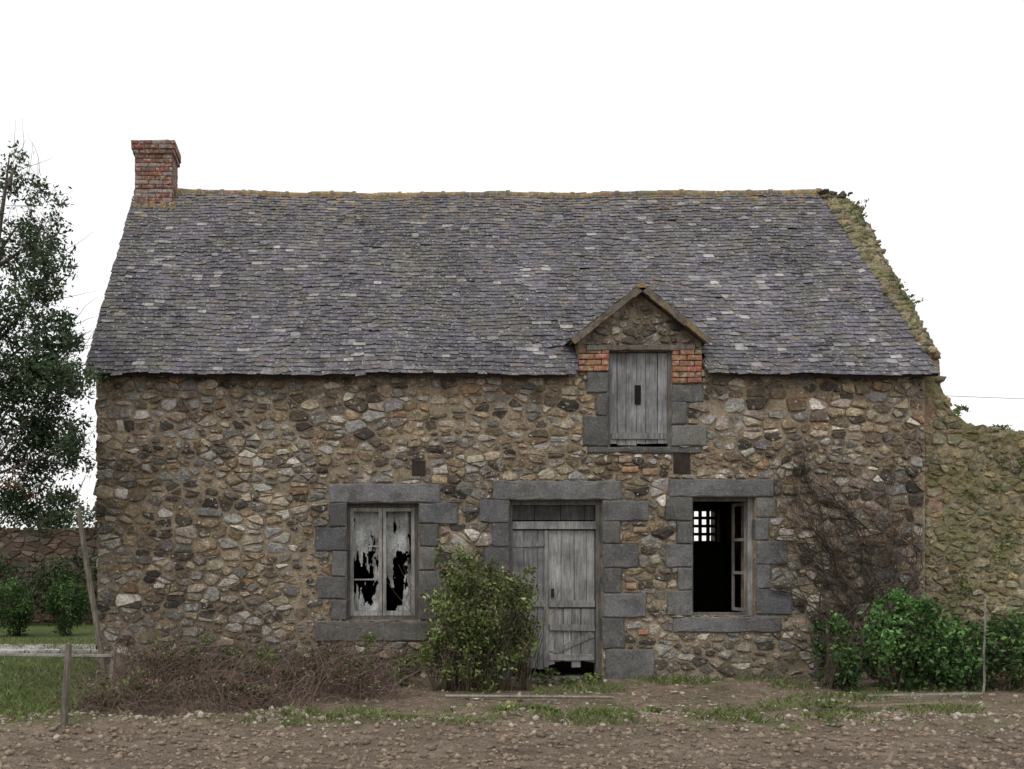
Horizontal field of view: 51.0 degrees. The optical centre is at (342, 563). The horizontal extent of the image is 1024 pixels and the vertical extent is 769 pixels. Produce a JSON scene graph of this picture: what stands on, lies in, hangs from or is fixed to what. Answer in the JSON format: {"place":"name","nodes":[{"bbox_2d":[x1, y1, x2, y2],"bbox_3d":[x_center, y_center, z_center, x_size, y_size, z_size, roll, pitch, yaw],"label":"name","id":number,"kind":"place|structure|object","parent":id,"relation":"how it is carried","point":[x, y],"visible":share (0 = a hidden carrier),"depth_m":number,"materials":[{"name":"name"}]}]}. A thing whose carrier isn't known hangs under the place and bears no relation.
{"place":"outdoors","nodes":[
{"label":"outdoors","id":0,"kind":"place"},
{"bbox_2d":[0,644,96,653],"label":"garden path","id":1,"kind":"structure","parent":0,"point":[19,649],"depth_m":18.30,"materials":[{"name":"stone"}]},
{"bbox_2d":[5,649,111,686],"bbox_3d":[-5.324,1.100,11.299,5.351,0.404,2.402,0,0,0],"label":"fence wire","id":2,"kind":"object","parent":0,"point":[45,656],"visible":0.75,"depth_m":10.15,"materials":[{"name":"grey metal"}]},
{"bbox_2d":[0,623,1023,768],"bbox_3d":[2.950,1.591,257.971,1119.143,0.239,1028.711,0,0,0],"label":"ground","id":3,"kind":"structure","parent":0,"point":[40,631],"depth_m":10.06,"materials":[{"name":"brown soil"}]},
{"bbox_2d":[0,573,40,635],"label":"clipped shrub","id":4,"kind":"object","parent":3,"relation":"on","point":[14,613],"visible":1,"depth_m":23.03,"materials":[{"name":"green plant"}]},
{"bbox_2d":[0,500,97,623],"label":"background hedge","id":5,"kind":"object","parent":3,"relation":"on","point":[47,573],"visible":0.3,"depth_m":27.00,"materials":[{"name":"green plant"}]},
{"bbox_2d":[0,529,97,623],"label":"stone wall","id":6,"kind":"structure","parent":3,"relation":"on","point":[7,549],"depth_m":28.00,"materials":[{"name":"brown stone"}]},
{"bbox_2d":[0,527,97,622],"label":"wall stones","id":7,"kind":"object","parent":6,"relation":"attached to","point":[71,541],"depth_m":27.97,"materials":[{"name":"brown stone"}]},
{"bbox_2d":[0,118,127,550],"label":"broadleaf tree","id":8,"kind":"object","parent":3,"relation":"on","point":[44,373],"visible":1,"depth_m":12.77,"materials":[{"name":"green plant"}]},
{"bbox_2d":[60,642,71,727],"bbox_3d":[-2.660,1.232,10.100,0.120,0.940,0.080,0,0,0],"label":"fence post","id":9,"kind":"object","parent":3,"relation":"on","point":[65,688],"visible":0.84,"depth_m":10.07,"materials":[{"name":"grey wood"}]},
{"bbox_2d":[0,653,111,657],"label":"fence rail","id":10,"kind":"object","parent":9,"relation":"attached to","point":[54,655],"visible":0.86,"depth_m":12.46,"materials":[{"name":"grey wood"}]},
{"bbox_2d":[38,574,96,635],"bbox_3d":[-6.123,0.924,23.378,1.113,1.401,1.130,0,0,34],"label":"clipped shrub","id":11,"kind":"object","parent":3,"relation":"on","point":[57,595],"visible":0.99,"depth_m":23.24,"materials":[{"name":"green plant"}]},
{"bbox_2d":[76,508,107,691],"bbox_3d":[-3.010,0.515,12.728,0.437,2.380,0.080,0,0,8],"label":"leaning fence post","id":12,"kind":"object","parent":3,"relation":"on","point":[100,647],"visible":0.81,"depth_m":12.71,"materials":[{"name":"brown wood"}]},
{"bbox_2d":[109,643,115,693],"bbox_3d":[-2.740,1.325,12.499,0.108,0.761,0.078,0,0,0],"label":"fence post","id":13,"kind":"object","parent":3,"relation":"on","point":[113,653],"visible":0.54,"depth_m":12.47,"materials":[{"name":"grey wood"}]},
{"bbox_2d":[16,561,439,716],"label":"dead brambles","id":14,"kind":"object","parent":3,"relation":"on","point":[274,685],"visible":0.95,"depth_m":12.25,"materials":[{"name":"brown plant"}]},
{"bbox_2d":[321,712,476,714],"bbox_3d":[0.446,1.539,10.773,1.906,0.041,0.035,0,0,7],"label":"fallen branch","id":15,"kind":"object","parent":3,"relation":"on","point":[405,713],"visible":0.29,"depth_m":10.72,"materials":[{"name":"brown wood"}]},
{"bbox_2d":[382,539,569,692],"bbox_3d":[1.634,0.654,13.425,2.276,1.921,1.534,0,0,0],"label":"garden shrub","id":16,"kind":"object","parent":3,"relation":"on","point":[480,635],"visible":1,"depth_m":13.13,"materials":[{"name":"green plant"}]},
{"bbox_2d":[93,628,883,714],"bbox_3d":[1.568,1.220,12.119,8.640,0.789,3.324,0,0,0],"label":"weed clump","id":17,"kind":"object","parent":3,"relation":"on","point":[597,677],"visible":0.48,"depth_m":13.44,"materials":[{"name":"green plant"}]},
{"bbox_2d":[84,140,939,682],"bbox_3d":[2.219,-2.470,17.200,11.263,8.740,6.958,0,0,0],"label":"stone farmhouse","id":18,"kind":"object","parent":3,"relation":"on","point":[588,402],"visible":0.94,"depth_m":14.00,"materials":[{"name":"stone"}]},
{"bbox_2d":[347,504,417,619],"bbox_3d":[0.540,-0.020,14.165,0.963,1.564,0.093,0,0,0],"label":"broken casement window","id":19,"kind":"structure","parent":18,"relation":"in","point":[351,508],"depth_m":14.13,"materials":[{"name":"grey wood"}]},
{"bbox_2d":[509,501,599,674],"bbox_3d":[2.840,0.380,14.144,1.241,2.444,0.118,0,0,0],"label":"plank door","id":20,"kind":"structure","parent":18,"relation":"in","point":[574,555],"depth_m":14.13,"materials":[{"name":"grey wood"}]},
{"bbox_2d":[816,189,852,198],"bbox_3d":[7.971,-5.986,17.095,0.520,0.196,0.364,0,0,0],"label":"ruin slate debris","id":21,"kind":"object","parent":18,"relation":"on","point":[827,192],"visible":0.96,"depth_m":17.01,"materials":[{"name":"grey stone"}]},
{"bbox_2d":[767,435,924,676],"bbox_3d":[6.661,-0.097,13.914,2.081,3.207,0.076,0,0,0],"label":"dead climbing vine","id":22,"kind":"object","parent":18,"relation":"attached to","point":[860,562],"visible":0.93,"depth_m":13.91,"materials":[{"name":"brown plant"}]},
{"bbox_2d":[0,722,1023,768],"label":"ploughed soil clods","id":23,"kind":"object","parent":3,"relation":"on","point":[383,758],"visible":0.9,"depth_m":9.24,"materials":[{"name":"brown soil"}]},
{"bbox_2d":[0,678,1023,738],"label":"stony debris","id":24,"kind":"object","parent":3,"relation":"on","point":[200,714],"visible":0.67,"depth_m":10.37,"materials":[{"name":"stone"}]},
{"bbox_2d":[445,694,613,698],"bbox_3d":[2.156,1.546,12.151,1.924,0.048,0.046,0,0,6],"label":"fallen pole","id":25,"kind":"object","parent":3,"relation":"on","point":[529,696],"visible":1,"depth_m":12.14,"materials":[{"name":"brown wood"}]},
{"bbox_2d":[472,691,823,713],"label":"scattered litter","id":26,"kind":"object","parent":3,"relation":"on","point":[675,705],"visible":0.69,"depth_m":11.76,"materials":[{"name":"paper"}]},
{"bbox_2d":[792,607,874,691],"bbox_3d":[6.322,1.089,13.356,0.757,1.059,0.845,0,0,-30],"label":"bramble bush","id":27,"kind":"object","parent":3,"relation":"on","point":[848,663],"visible":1,"depth_m":13.24,"materials":[{"name":"green plant"}]},
{"bbox_2d":[827,197,942,594],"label":"gable wall","id":28,"kind":"structure","parent":3,"relation":"on","point":[934,504],"depth_m":14.11,"materials":[{"name":"stone"}]},
{"bbox_2d":[836,700,965,707],"bbox_3d":[6.152,1.548,11.552,1.757,0.024,0.037,0,0,-16],"label":"fallen pole","id":29,"kind":"object","parent":3,"relation":"on","point":[873,705],"visible":0.89,"depth_m":11.53,"materials":[{"name":"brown wood"}]},
{"bbox_2d":[829,581,982,691],"bbox_3d":[7.053,0.922,13.251,1.932,1.397,1.117,0,0,8],"label":"evergreen shrub","id":30,"kind":"object","parent":3,"relation":"on","point":[916,650],"visible":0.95,"depth_m":13.10,"materials":[{"name":"green plant"}]},
{"bbox_2d":[824,194,1003,573],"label":"ruin loose stones","id":31,"kind":"object","parent":3,"relation":"on","point":[919,332],"visible":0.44,"depth_m":15.37,"materials":[{"name":"beige stone"}]},
{"bbox_2d":[837,198,1023,606],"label":"wall top plants","id":32,"kind":"object","parent":31,"relation":"attached to","point":[958,409],"depth_m":14.09,"materials":[{"name":"green plant"}]},
{"bbox_2d":[867,693,981,695],"bbox_3d":[6.900,1.554,12.459,1.417,0.031,0.033,0,0,-4],"label":"fallen pole","id":33,"kind":"object","parent":3,"relation":"on","point":[920,694],"visible":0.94,"depth_m":12.44,"materials":[{"name":"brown wood"}]},
{"bbox_2d":[925,376,1023,677],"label":"stone wall","id":34,"kind":"structure","parent":3,"relation":"on","point":[1010,445],"depth_m":14.10,"materials":[{"name":"stone"}]},
{"bbox_2d":[925,376,1023,678],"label":"ruin front stones","id":35,"kind":"object","parent":34,"relation":"attached to","point":[952,440],"visible":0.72,"depth_m":14.08,"materials":[{"name":"stone"}]},
{"bbox_2d":[928,602,1023,691],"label":"ivy hedge","id":36,"kind":"object","parent":3,"relation":"on","point":[994,636],"visible":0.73,"depth_m":13.16,"materials":[{"name":"green plant"}]},
{"bbox_2d":[982,595,985,692],"bbox_3d":[7.909,1.048,12.948,0.060,1.306,0.042,0,0,0],"label":"fence post","id":37,"kind":"object","parent":3,"relation":"on","point":[984,672],"visible":0.89,"depth_m":12.94,"materials":[{"name":"grey wood"}]},
{"bbox_2d":[0,636,1023,726],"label":"grass","id":38,"kind":"structure","parent":0,"point":[30,694],"depth_m":11.57,"materials":[{"name":"green plant"}]},
{"bbox_2d":[0,0,1023,540],"label":"sky","id":39,"kind":"structure","parent":0,"point":[912,108],"materials":[{"name":"white"}]},
{"bbox_2d":[955,396,1021,398],"bbox_3d":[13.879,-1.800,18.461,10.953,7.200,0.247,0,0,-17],"label":"utility wire","id":40,"kind":"object","parent":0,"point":[988,397],"visible":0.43,"depth_m":17.66,"materials":[{"name":"black metal"}]}
]}

